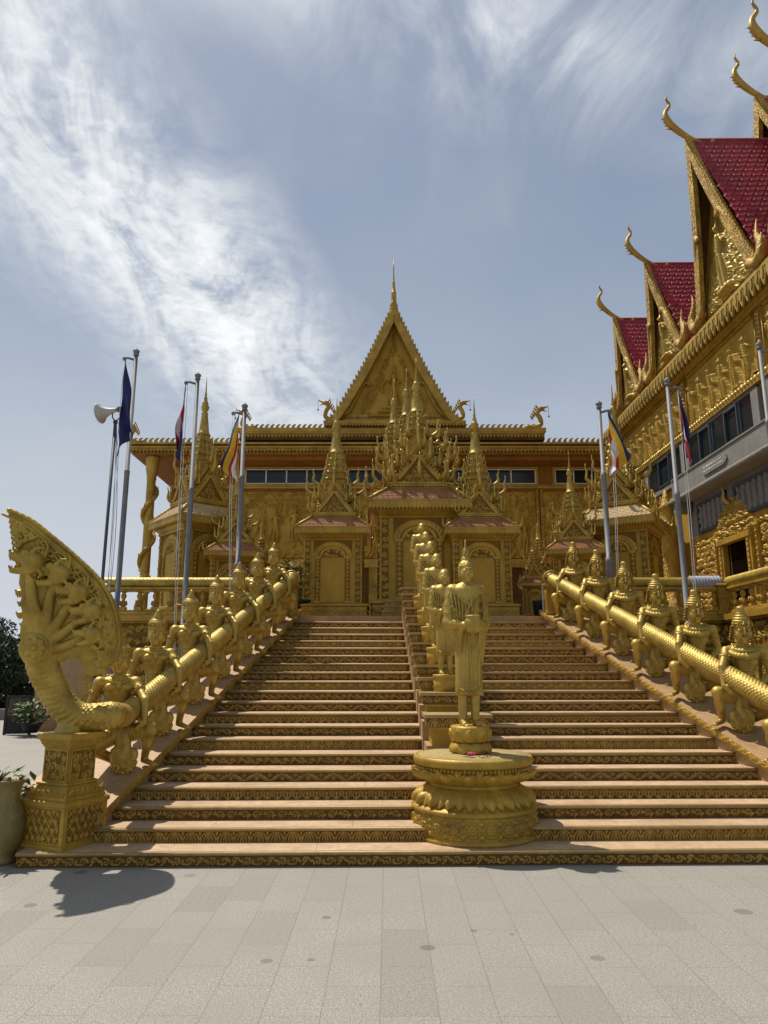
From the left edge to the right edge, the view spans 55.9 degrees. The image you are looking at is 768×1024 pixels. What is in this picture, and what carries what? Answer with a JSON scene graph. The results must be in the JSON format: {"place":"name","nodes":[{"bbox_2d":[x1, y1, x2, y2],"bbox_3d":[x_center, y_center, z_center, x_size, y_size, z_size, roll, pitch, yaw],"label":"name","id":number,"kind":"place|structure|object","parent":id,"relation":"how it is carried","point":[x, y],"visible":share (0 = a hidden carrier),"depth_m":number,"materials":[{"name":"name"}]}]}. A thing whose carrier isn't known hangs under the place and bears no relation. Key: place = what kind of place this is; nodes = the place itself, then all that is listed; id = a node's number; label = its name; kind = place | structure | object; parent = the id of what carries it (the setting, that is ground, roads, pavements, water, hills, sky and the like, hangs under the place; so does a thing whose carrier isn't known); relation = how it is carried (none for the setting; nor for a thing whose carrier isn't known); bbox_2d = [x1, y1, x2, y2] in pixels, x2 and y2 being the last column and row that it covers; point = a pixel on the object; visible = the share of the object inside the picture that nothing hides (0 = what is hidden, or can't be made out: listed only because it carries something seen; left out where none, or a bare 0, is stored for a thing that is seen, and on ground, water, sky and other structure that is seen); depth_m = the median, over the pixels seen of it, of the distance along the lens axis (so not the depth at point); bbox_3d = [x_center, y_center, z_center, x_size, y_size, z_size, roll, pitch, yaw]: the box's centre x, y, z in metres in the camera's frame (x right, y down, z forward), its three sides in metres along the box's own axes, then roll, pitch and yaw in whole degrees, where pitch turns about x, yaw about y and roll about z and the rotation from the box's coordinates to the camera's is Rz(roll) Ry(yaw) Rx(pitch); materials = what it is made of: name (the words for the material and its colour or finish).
{"place":"outdoors","nodes":[
{"label":"outdoors","id":0,"kind":"place"},
{"bbox_2d":[0,709,22,719],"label":"wall","id":1,"kind":"structure","parent":0,"point":[2,712],"depth_m":23.93,"materials":[{"name":"concrete"}]},
{"bbox_2d":[257,511,277,567],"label":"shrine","id":2,"kind":"object","parent":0,"point":[262,542],"visible":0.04,"depth_m":17.48,"materials":[{"name":"gold metal"}]},
{"bbox_2d":[33,616,543,730],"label":"terrace","id":3,"kind":"structure","parent":0,"point":[73,671],"depth_m":13.25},
{"bbox_2d":[134,455,159,609],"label":"dragon column","id":4,"kind":"structure","parent":3,"relation":"on","point":[149,538],"depth_m":26.15,"materials":[{"name":"gold metal"}]},
{"bbox_2d":[146,379,252,609],"bbox_3d":[-4.150,-0.391,16.355,1.751,5.778,1.751,10,-16,-39],"label":"shrine","id":5,"kind":"object","parent":3,"relation":"on","point":[210,484],"visible":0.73,"depth_m":15.84,"materials":[{"name":"gold metal"}]},
{"bbox_2d":[162,553,174,604],"bbox_3d":[-4.614,1.444,15.558,0.024,1.092,0.508,10,-16,-39],"label":"false door","id":6,"kind":"structure","parent":5,"relation":"in","point":[169,559],"depth_m":15.58,"materials":[{"name":"gold metal"}]},
{"bbox_2d":[196,552,209,603],"bbox_3d":[-3.760,1.428,15.485,0.508,1.092,0.024,10,-16,-39],"label":"false door","id":7,"kind":"structure","parent":5,"relation":"in","point":[203,565],"depth_m":15.43,"materials":[{"name":"gold metal"}]},
{"bbox_2d":[104,577,300,614],"bbox_3d":[-3.460,1.540,13.255,3.840,0.691,0.360,0,-12,0],"label":"terrace balustrade","id":8,"kind":"object","parent":3,"relation":"on","point":[141,585],"visible":0.45,"depth_m":13.21,"materials":[{"name":"gold metal"}]},
{"bbox_2d":[202,456,266,607],"bbox_3d":[-3.200,0.527,15.542,1.305,3.640,1.305,3,-13,-12],"label":"shrine","id":9,"kind":"object","parent":3,"relation":"on","point":[216,555],"visible":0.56,"depth_m":15.08,"materials":[{"name":"gold metal"}]},
{"bbox_2d":[229,402,247,607],"bbox_3d":[-2.587,0.196,12.543,0.295,4.435,0.120,0,-12,0],"label":"flagpole","id":10,"kind":"object","parent":3,"relation":"on","point":[240,511],"visible":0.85,"depth_m":12.59,"materials":[{"name":"grey metal"}]},
{"bbox_2d":[220,415,238,485],"bbox_3d":[-2.688,-1.117,12.687,0.314,1.378,0.191,0,-12,0],"label":"flag","id":11,"kind":"object","parent":10,"relation":"attached to","point":[228,464],"visible":1,"depth_m":12.68,"materials":[{"name":"fabric"}]},
{"bbox_2d":[227,565,252,607],"bbox_3d":[-2.804,1.480,14.076,0.708,0.975,0.736,0,-12,0],"label":"flowering plant","id":12,"kind":"object","parent":3,"relation":"on","point":[249,571],"visible":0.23,"depth_m":14.11,"materials":[{"name":"green plant"}]},
{"bbox_2d":[279,559,315,608],"bbox_3d":[-1.732,1.469,14.109,0.996,1.111,0.976,0,-12,0],"label":"potted shrub","id":13,"kind":"object","parent":3,"relation":"on","point":[302,600],"visible":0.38,"depth_m":13.91,"materials":[{"name":"green plant"}]},
{"bbox_2d":[292,404,373,615],"bbox_3d":[-1.000,-0.170,14.925,1.592,4.740,1.592,0,-12,0],"label":"shrine","id":14,"kind":"object","parent":3,"relation":"on","point":[333,534],"visible":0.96,"depth_m":14.14,"materials":[{"name":"gold metal"}]},
{"bbox_2d":[320,558,344,601],"bbox_3d":[-1.000,1.323,14.038,0.462,0.851,0.022,0,-12,0],"label":"false door","id":15,"kind":"structure","parent":14,"relation":"in","point":[332,569],"depth_m":14.02,"materials":[{"name":"gold metal"}]},
{"bbox_2d":[131,259,608,615],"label":"temple hall","id":16,"kind":"structure","parent":3,"relation":"on","point":[526,461],"depth_m":27.15,"materials":[{"name":"gold wood"}]},
{"bbox_2d":[177,467,185,479],"bbox_3d":[-7.075,-1.341,27.474,1.550,0.770,0.070,0,-12,0],"label":"window frame","id":17,"kind":"structure","parent":16,"relation":"in","point":[178,467],"depth_m":27.51,"materials":[{"name":"gold metal"}]},
{"bbox_2d":[244,467,326,484],"bbox_3d":[-3.700,-1.341,27.474,3.300,0.770,0.070,0,-12,0],"label":"window frame","id":18,"kind":"structure","parent":16,"relation":"in","point":[252,475],"depth_m":27.50,"materials":[{"name":"grey metal"}]},
{"bbox_2d":[346,467,382,484],"bbox_3d":[-0.700,-1.341,27.474,1.500,0.770,0.070,0,-12,0],"label":"window frame","id":19,"kind":"structure","parent":16,"relation":"in","point":[352,471],"depth_m":27.51,"materials":[{"name":"gold metal"}]},
{"bbox_2d":[449,467,466,484],"bbox_3d":[2.525,-1.341,27.474,1.250,0.770,0.070,0,-12,0],"label":"window frame","id":20,"kind":"structure","parent":16,"relation":"in","point":[459,471],"depth_m":27.51,"materials":[{"name":"gold metal"}]},
{"bbox_2d":[484,467,538,484],"bbox_3d":[4.825,-1.341,27.474,2.050,0.770,0.070,0,-12,0],"label":"window frame","id":21,"kind":"structure","parent":16,"relation":"in","point":[514,475],"depth_m":27.50,"materials":[{"name":"gold metal"}]},
{"bbox_2d":[552,467,600,484],"bbox_3d":[7.550,-1.341,27.474,2.300,0.770,0.070,0,-12,0],"label":"window frame","id":22,"kind":"structure","parent":16,"relation":"in","point":[559,477],"depth_m":27.49,"materials":[{"name":"gold metal"}]},
{"bbox_2d":[364,364,475,615],"bbox_3d":[0.720,-0.598,15.649,2.279,5.884,2.248,0,-12,0],"label":"shrine","id":23,"kind":"object","parent":3,"relation":"on","point":[410,496],"visible":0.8,"depth_m":14.72,"materials":[{"name":"gold metal"}]},
{"bbox_2d":[403,541,435,586],"bbox_3d":[0.720,1.157,14.473,0.656,1.152,0.030,0,-12,0],"label":"false door","id":24,"kind":"structure","parent":23,"relation":"in","point":[409,568],"depth_m":14.47,"materials":[{"name":"gold metal"}]},
{"bbox_2d":[442,405,522,615],"bbox_3d":[1.920,-0.159,14.974,1.592,4.740,1.592,0,-12,0],"label":"shrine","id":25,"kind":"object","parent":3,"relation":"on","point":[486,530],"visible":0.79,"depth_m":14.20,"materials":[{"name":"gold metal"}]},
{"bbox_2d":[471,559,494,601],"bbox_3d":[1.920,1.334,14.086,0.462,0.851,0.022,0,-12,0],"label":"false door","id":26,"kind":"structure","parent":25,"relation":"in","point":[483,568],"depth_m":14.10,"materials":[{"name":"gold metal"}]},
{"bbox_2d":[518,535,545,615],"bbox_3d":[3.100,1.287,14.967,0.669,1.911,0.669,-2,-12,10],"label":"shrine","id":27,"kind":"object","parent":3,"relation":"on","point":[529,584],"visible":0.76,"depth_m":14.70,"materials":[{"name":"gold metal"}]},
{"bbox_2d":[530,596,539,613],"bbox_3d":[3.060,1.873,14.607,0.194,0.361,0.009,-2,-12,10],"label":"false door","id":28,"kind":"structure","parent":27,"relation":"in","point":[532,598],"depth_m":14.63,"materials":[{"name":"gold metal"}]},
{"bbox_2d":[519,513,549,581],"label":"shrine","id":29,"kind":"object","parent":3,"relation":"on","point":[538,545],"visible":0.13,"depth_m":17.44,"materials":[{"name":"gold metal"}]},
{"bbox_2d":[541,583,544,609],"bbox_3d":[3.150,1.661,13.658,0.324,0.625,0.024,0,-12,0],"label":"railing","id":30,"kind":"object","parent":3,"relation":"on","point":[542,598],"visible":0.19,"depth_m":13.65,"materials":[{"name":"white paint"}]},
{"bbox_2d":[541,453,605,609],"bbox_3d":[3.980,0.463,15.248,1.305,3.640,1.305,-2,-12,10],"label":"shrine","id":31,"kind":"object","parent":3,"relation":"on","point":[572,523],"visible":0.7,"depth_m":14.92,"materials":[{"name":"gold metal"}]},
{"bbox_2d":[584,383,673,609],"bbox_3d":[5.250,-0.322,16.135,1.878,5.551,1.878,-8,-14,31],"label":"shrine","id":32,"kind":"object","parent":3,"relation":"on","point":[643,528],"visible":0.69,"depth_m":15.44,"materials":[{"name":"gold metal"}]},
{"bbox_2d":[603,553,629,600],"bbox_3d":[4.905,1.403,15.197,0.545,1.049,0.026,-8,-14,31],"label":"false door","id":33,"kind":"structure","parent":32,"relation":"in","point":[624,556],"depth_m":15.23,"materials":[{"name":"gold metal"}]},
{"bbox_2d":[653,554,659,577],"bbox_3d":[5.801,1.447,15.399,0.026,1.049,0.545,-8,-14,31],"label":"false door","id":34,"kind":"structure","parent":32,"relation":"in","point":[656,565],"depth_m":15.49,"materials":[{"name":"gold metal"}]},
{"bbox_2d":[723,566,767,612],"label":"terrace balustrade","id":35,"kind":"object","parent":3,"relation":"on","point":[750,580],"visible":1,"depth_m":12.37,"materials":[{"name":"gold metal"}]},
{"bbox_2d":[0,681,767,1023],"bbox_3d":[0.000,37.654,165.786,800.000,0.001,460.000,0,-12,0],"label":"ground","id":36,"kind":"structure","parent":0,"point":[446,945],"depth_m":4.45,"materials":[{"name":"stone"}]},
{"bbox_2d":[0,617,17,693],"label":"tree","id":37,"kind":"object","parent":36,"relation":"on","point":[3,627],"visible":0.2,"depth_m":32.21,"materials":[{"name":"green plant"}]},
{"bbox_2d":[0,777,27,865],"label":"urn","id":38,"kind":"object","parent":36,"relation":"on","point":[12,819],"visible":0.95,"depth_m":6.29,"materials":[{"name":"beige ceramic"}]},
{"bbox_2d":[0,766,24,780],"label":"urn plant","id":39,"kind":"object","parent":38,"relation":"in","point":[2,775],"visible":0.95,"depth_m":6.49,"materials":[{"name":"green plant"}]},
{"bbox_2d":[0,633,34,708],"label":"tree","id":40,"kind":"object","parent":36,"relation":"on","point":[13,670],"visible":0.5,"depth_m":26.95,"materials":[{"name":"green plant"}]},
{"bbox_2d":[2,696,33,734],"bbox_3d":[-9.447,5.248,18.698,0.660,0.970,0.089,3,-13,-12],"label":"metal panel","id":41,"kind":"object","parent":36,"relation":"on","point":[10,726],"visible":0.62,"depth_m":18.66,"materials":[{"name":"metal"}]},
{"bbox_2d":[15,771,36,798],"bbox_3d":[-3.422,2.850,7.102,0.752,0.662,0.734,3,-13,-15],"label":"potted plant","id":42,"kind":"object","parent":36,"relation":"on","point":[32,775],"visible":0.05,"depth_m":6.99,"materials":[{"name":"green plant"}]},
{"bbox_2d":[10,698,49,732],"bbox_3d":[-8.904,5.144,18.307,1.152,0.847,1.178,0,-12,0],"label":"potted plant","id":43,"kind":"object","parent":36,"relation":"on","point":[33,726],"visible":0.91,"depth_m":18.15,"materials":[{"name":"green plant"}]},
{"bbox_2d":[92,403,120,685],"bbox_3d":[-4.882,1.136,12.373,0.536,6.327,0.366,0,-12,0],"label":"loudspeaker pole","id":44,"kind":"object","parent":36,"relation":"on","point":[102,413],"visible":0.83,"depth_m":12.73,"materials":[{"name":"metal"}]},
{"bbox_2d":[102,348,139,701],"bbox_3d":[-4.537,0.613,12.248,0.295,7.295,0.120,0,-12,0],"label":"flagpole","id":45,"kind":"object","parent":36,"relation":"on","point":[136,351],"visible":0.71,"depth_m":12.40,"materials":[{"name":"grey metal"}]},
{"bbox_2d":[117,360,132,456],"bbox_3d":[-4.519,-1.837,12.675,0.273,1.836,0.220,0,-12,0],"label":"flag","id":46,"kind":"object","parent":45,"relation":"attached to","point":[124,429],"visible":1,"depth_m":12.64,"materials":[{"name":"blue fabric"}]},
{"bbox_2d":[82,615,225,702],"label":"retaining wall","id":47,"kind":"structure","parent":36,"relation":"on","point":[135,628],"depth_m":13.04,"materials":[{"name":"gold metal"}]},
{"bbox_2d":[173,372,200,657],"bbox_3d":[-3.408,0.838,12.200,0.295,6.835,0.120,0,-12,0],"label":"flagpole","id":48,"kind":"object","parent":36,"relation":"on","point":[188,529],"visible":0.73,"depth_m":12.37,"materials":[{"name":"grey metal"}]},
{"bbox_2d":[175,384,185,460],"bbox_3d":[-3.546,-1.588,12.622,0.133,1.445,0.207,0,-12,0],"label":"flag","id":49,"kind":"object","parent":48,"relation":"attached to","point":[178,429],"visible":1,"depth_m":12.56,"materials":[{"name":"fabric"}]},
{"bbox_2d":[15,610,767,867],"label":"grand staircase","id":50,"kind":"structure","parent":36,"relation":"on","point":[298,743],"depth_m":7.74,"materials":[{"name":"stone"}]},
{"bbox_2d":[19,731,109,851],"bbox_3d":[-2.885,2.503,6.599,0.533,0.957,0.533,-5,-13,23],"label":"serpent pedestal","id":51,"kind":"object","parent":50,"relation":"on","point":[64,802],"visible":0.98,"depth_m":6.44,"materials":[{"name":"gold metal"}]},
{"bbox_2d":[1,508,299,732],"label":"serpent statue","id":52,"kind":"object","parent":51,"relation":"on","point":[67,605],"visible":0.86,"depth_m":6.65,"materials":[{"name":"gold metal"}]},
{"bbox_2d":[87,635,158,774],"bbox_3d":[-2.698,1.979,7.512,0.777,1.421,0.459,1,-12,-6],"label":"kneeling statue","id":53,"kind":"object","parent":50,"relation":"on","point":[119,685],"visible":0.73,"depth_m":7.41,"materials":[{"name":"gold metal"}]},
{"bbox_2d":[126,609,191,736],"bbox_3d":[-2.586,1.848,8.381,0.777,1.440,0.459,1,-12,-4],"label":"kneeling statue","id":54,"kind":"object","parent":50,"relation":"on","point":[154,657],"visible":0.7,"depth_m":8.32,"materials":[{"name":"gold metal"}]},
{"bbox_2d":[166,589,221,704],"bbox_3d":[-2.428,1.720,9.264,0.777,1.453,0.459,-1,-12,4],"label":"kneeling statue","id":55,"kind":"object","parent":50,"relation":"on","point":[189,634],"visible":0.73,"depth_m":9.22,"materials":[{"name":"gold metal"}]},
{"bbox_2d":[195,575,245,678],"bbox_3d":[-2.291,1.601,10.127,0.777,1.446,0.458,0,-12,1],"label":"kneeling statue","id":56,"kind":"object","parent":50,"relation":"on","point":[215,615],"visible":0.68,"depth_m":10.08,"materials":[{"name":"gold metal"}]},
{"bbox_2d":[221,562,266,656],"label":"kneeling statue","id":57,"kind":"object","parent":50,"relation":"on","point":[237,599],"visible":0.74,"depth_m":10.93,"materials":[{"name":"gold metal"}]},
{"bbox_2d":[242,552,282,638],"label":"kneeling statue","id":58,"kind":"object","parent":50,"relation":"on","point":[256,585],"visible":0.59,"depth_m":11.80,"materials":[{"name":"gold metal"}]},
{"bbox_2d":[261,542,297,622],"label":"kneeling statue","id":59,"kind":"object","parent":50,"relation":"on","point":[273,573],"visible":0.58,"depth_m":12.69,"materials":[{"name":"gold metal"}]},
{"bbox_2d":[380,600,403,615],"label":"shrine steps","id":60,"kind":"structure","parent":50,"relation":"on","point":[391,607],"depth_m":13.72,"materials":[{"name":"gold metal"}]},
{"bbox_2d":[400,587,492,750],"bbox_3d":[0.722,2.381,10.506,0.735,3.100,5.764,0,-12,-1],"label":"stepped divider","id":61,"kind":"object","parent":50,"relation":"on","point":[438,714],"visible":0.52,"depth_m":8.67,"materials":[{"name":"gold stone"}]},
{"bbox_2d":[410,523,431,606],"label":"monk statue","id":62,"kind":"object","parent":61,"relation":"on","point":[416,538],"visible":0.29,"depth_m":12.33,"materials":[{"name":"gold metal"}]},
{"bbox_2d":[413,532,436,622],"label":"monk statue","id":63,"kind":"object","parent":61,"relation":"on","point":[419,549],"visible":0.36,"depth_m":11.46,"materials":[{"name":"gold metal"}]},
{"bbox_2d":[417,541,442,641],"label":"monk statue","id":64,"kind":"object","parent":61,"relation":"on","point":[424,561],"visible":0.34,"depth_m":10.61,"materials":[{"name":"gold metal"}]},
{"bbox_2d":[421,553,449,663],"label":"monk statue","id":65,"kind":"object","parent":61,"relation":"on","point":[430,576],"visible":0.39,"depth_m":9.67,"materials":[{"name":"gold metal"}]},
{"bbox_2d":[427,569,454,691],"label":"monk statue","id":66,"kind":"object","parent":61,"relation":"on","point":[443,682],"visible":0.62,"depth_m":8.63,"materials":[{"name":"gold metal"}]},
{"bbox_2d":[409,748,539,847],"bbox_3d":[0.860,2.709,6.954,1.236,0.753,1.224,0,-12,0],"label":"lotus pedestal","id":67,"kind":"object","parent":50,"relation":"on","point":[461,801],"visible":0.96,"depth_m":6.51,"materials":[{"name":"gold metal"}]},
{"bbox_2d":[442,540,491,754],"bbox_3d":[0.857,1.320,7.274,0.468,2.120,0.433,-11,-16,41],"label":"buddha statue","id":68,"kind":"object","parent":67,"relation":"on","point":[466,622],"visible":1,"depth_m":7.17,"materials":[{"name":"gold metal"}]},
{"bbox_2d":[463,752,490,757],"bbox_3d":[0.860,2.240,6.684,0.246,0.043,0.110,-4,-13,16],"label":"flower offering","id":69,"kind":"object","parent":67,"relation":"on","point":[471,754],"visible":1,"depth_m":6.68,"materials":[{"name":"pink plant"}]},
{"bbox_2d":[551,542,591,621],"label":"kneeling statue","id":70,"kind":"object","parent":50,"relation":"on","point":[574,573],"visible":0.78,"depth_m":12.69,"materials":[{"name":"gold metal"}]},
{"bbox_2d":[573,549,615,637],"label":"kneeling statue","id":71,"kind":"object","parent":50,"relation":"on","point":[597,583],"visible":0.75,"depth_m":11.85,"materials":[{"name":"gold metal"}]},
{"bbox_2d":[595,400,618,605],"bbox_3d":[3.917,0.126,12.456,0.295,4.335,0.120,0,-12,0],"label":"flagpole","id":72,"kind":"object","parent":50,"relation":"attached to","point":[609,565],"visible":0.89,"depth_m":12.48,"materials":[{"name":"grey metal"}]},
{"bbox_2d":[607,409,630,478],"bbox_3d":[4.083,-1.185,12.625,0.362,1.312,0.203,0,-12,0],"label":"flag","id":73,"kind":"object","parent":72,"relation":"attached to","point":[620,455],"visible":1,"depth_m":12.61,"materials":[{"name":"fabric"}]},
{"bbox_2d":[599,561,645,655],"bbox_3d":[3.633,1.471,11.055,0.777,1.444,0.459,0,-12,1],"label":"kneeling statue","id":74,"kind":"object","parent":50,"relation":"on","point":[625,598],"visible":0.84,"depth_m":10.98,"materials":[{"name":"gold metal"}]},
{"bbox_2d":[542,570,767,709],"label":"serpent rail","id":75,"kind":"object","parent":50,"relation":"on","point":[747,686],"visible":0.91,"depth_m":9.53,"materials":[{"name":"gold metal"}]},
{"bbox_2d":[630,574,680,676],"bbox_3d":[3.799,1.590,10.193,0.777,1.450,0.459,1,-12,-3],"label":"kneeling statue","id":76,"kind":"object","parent":50,"relation":"on","point":[656,613],"visible":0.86,"depth_m":10.11,"materials":[{"name":"gold metal"}]},
{"bbox_2d":[667,589,721,702],"bbox_3d":[3.977,1.718,9.327,0.777,1.439,0.459,1,-12,-6],"label":"kneeling statue","id":77,"kind":"object","parent":50,"relation":"on","point":[695,632],"visible":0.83,"depth_m":9.26,"materials":[{"name":"gold metal"}]},
{"bbox_2d":[710,606,767,733],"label":"kneeling statue","id":78,"kind":"object","parent":50,"relation":"on","point":[743,654],"visible":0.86,"depth_m":8.38,"materials":[{"name":"gold metal"}]},
{"bbox_2d":[761,719,767,762],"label":"kneeling statue","id":79,"kind":"object","parent":50,"relation":"on","point":[765,727],"visible":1,"depth_m":7.48,"materials":[{"name":"gold metal"}]},
{"bbox_2d":[664,377,695,642],"bbox_3d":[5.107,0.886,12.138,0.295,6.715,0.120,0,-12,0],"label":"flagpole","id":80,"kind":"object","parent":36,"relation":"on","point":[679,525],"visible":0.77,"depth_m":12.34,"materials":[{"name":"grey metal"}]},
{"bbox_2d":[679,392,691,467],"bbox_3d":[5.232,-1.456,12.584,0.104,1.478,0.218,0,-12,0],"label":"flag","id":81,"kind":"object","parent":80,"relation":"attached to","point":[685,428],"visible":1,"depth_m":12.56,"materials":[{"name":"fabric"}]},
{"bbox_2d":[635,615,726,659],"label":"retaining wall","id":82,"kind":"structure","parent":36,"relation":"on","point":[714,620],"depth_m":13.05,"materials":[{"name":"gold metal"}]},
{"bbox_2d":[561,577,732,614],"bbox_3d":[4.765,1.540,13.255,3.230,0.691,0.360,0,-12,0],"label":"terrace balustrade","id":83,"kind":"object","parent":82,"relation":"on","point":[721,596],"visible":0.47,"depth_m":13.19,"materials":[{"name":"gold metal"}]},
{"bbox_2d":[689,575,721,586],"bbox_3d":[5.890,1.301,13.307,0.540,0.270,0.263,0,-12,0],"label":"grey cloth","id":84,"kind":"object","parent":83,"relation":"on","point":[706,581],"visible":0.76,"depth_m":13.20,"materials":[{"name":"grey fabric"}]},
{"bbox_2d":[719,607,767,684],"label":"retaining wall","id":85,"kind":"structure","parent":36,"relation":"on","point":[758,618],"depth_m":11.85,"materials":[{"name":"gold metal"}]},
{"bbox_2d":[0,0,767,638],"label":"sky","id":86,"kind":"structure","parent":0,"point":[228,192],"materials":[{"name":"blue"}]},
{"bbox_2d":[532,596,544,615],"bbox_3d":[2.980,1.820,13.880,0.270,0.408,0.266,0,-12,0],"label":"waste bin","id":87,"kind":"object","parent":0,"point":[537,605],"visible":0.57,"depth_m":13.78,"materials":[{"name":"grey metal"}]},
{"bbox_2d":[595,0,767,609],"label":"side temple","id":88,"kind":"structure","parent":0,"point":[698,332],"depth_m":18.89,"materials":[{"name":"gold metal"}]},
{"bbox_2d":[644,441,685,497],"bbox_3d":[8.735,-1.202,22.466,0.130,1.135,3.280,0,-12,0],"label":"window frame","id":89,"kind":"structure","parent":88,"relation":"in","point":[659,480],"depth_m":22.53,"materials":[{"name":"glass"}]},
{"bbox_2d":[696,490,727,533],"bbox_3d":[8.760,0.028,19.257,0.171,0.830,1.730,0,-12,0],"label":"baluster window","id":90,"kind":"structure","parent":88,"relation":"in","point":[700,520],"depth_m":19.37,"materials":[{"name":"concrete"}]},
{"bbox_2d":[683,386,764,470],"bbox_3d":[8.735,-1.986,18.850,0.130,1.135,4.280,0,-12,0],"label":"window frame","id":91,"kind":"structure","parent":88,"relation":"in","point":[745,412],"depth_m":18.38,"materials":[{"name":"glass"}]},
{"bbox_2d":[728,539,749,605],"bbox_3d":[8.790,1.768,17.677,0.040,2.140,1.202,0,-12,0],"label":"doorway","id":92,"kind":"structure","parent":88,"relation":"in","point":[737,552],"depth_m":17.92,"materials":[{"name":"brown wood"}]},
{"bbox_2d":[732,467,767,516],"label":"baluster window","id":93,"kind":"structure","parent":88,"relation":"in","point":[736,488],"depth_m":17.03,"materials":[{"name":"concrete"}]},
{"bbox_2d":[761,376,767,396],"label":"window frame","id":94,"kind":"structure","parent":88,"relation":"in","point":[766,378],"depth_m":16.40,"materials":[{"name":"concrete"}]},
{"bbox_2d":[755,341,767,440],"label":"flagpole","id":95,"kind":"object","parent":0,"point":[758,344],"visible":1,"depth_m":12.76,"materials":[{"name":"grey metal"}]}
]}

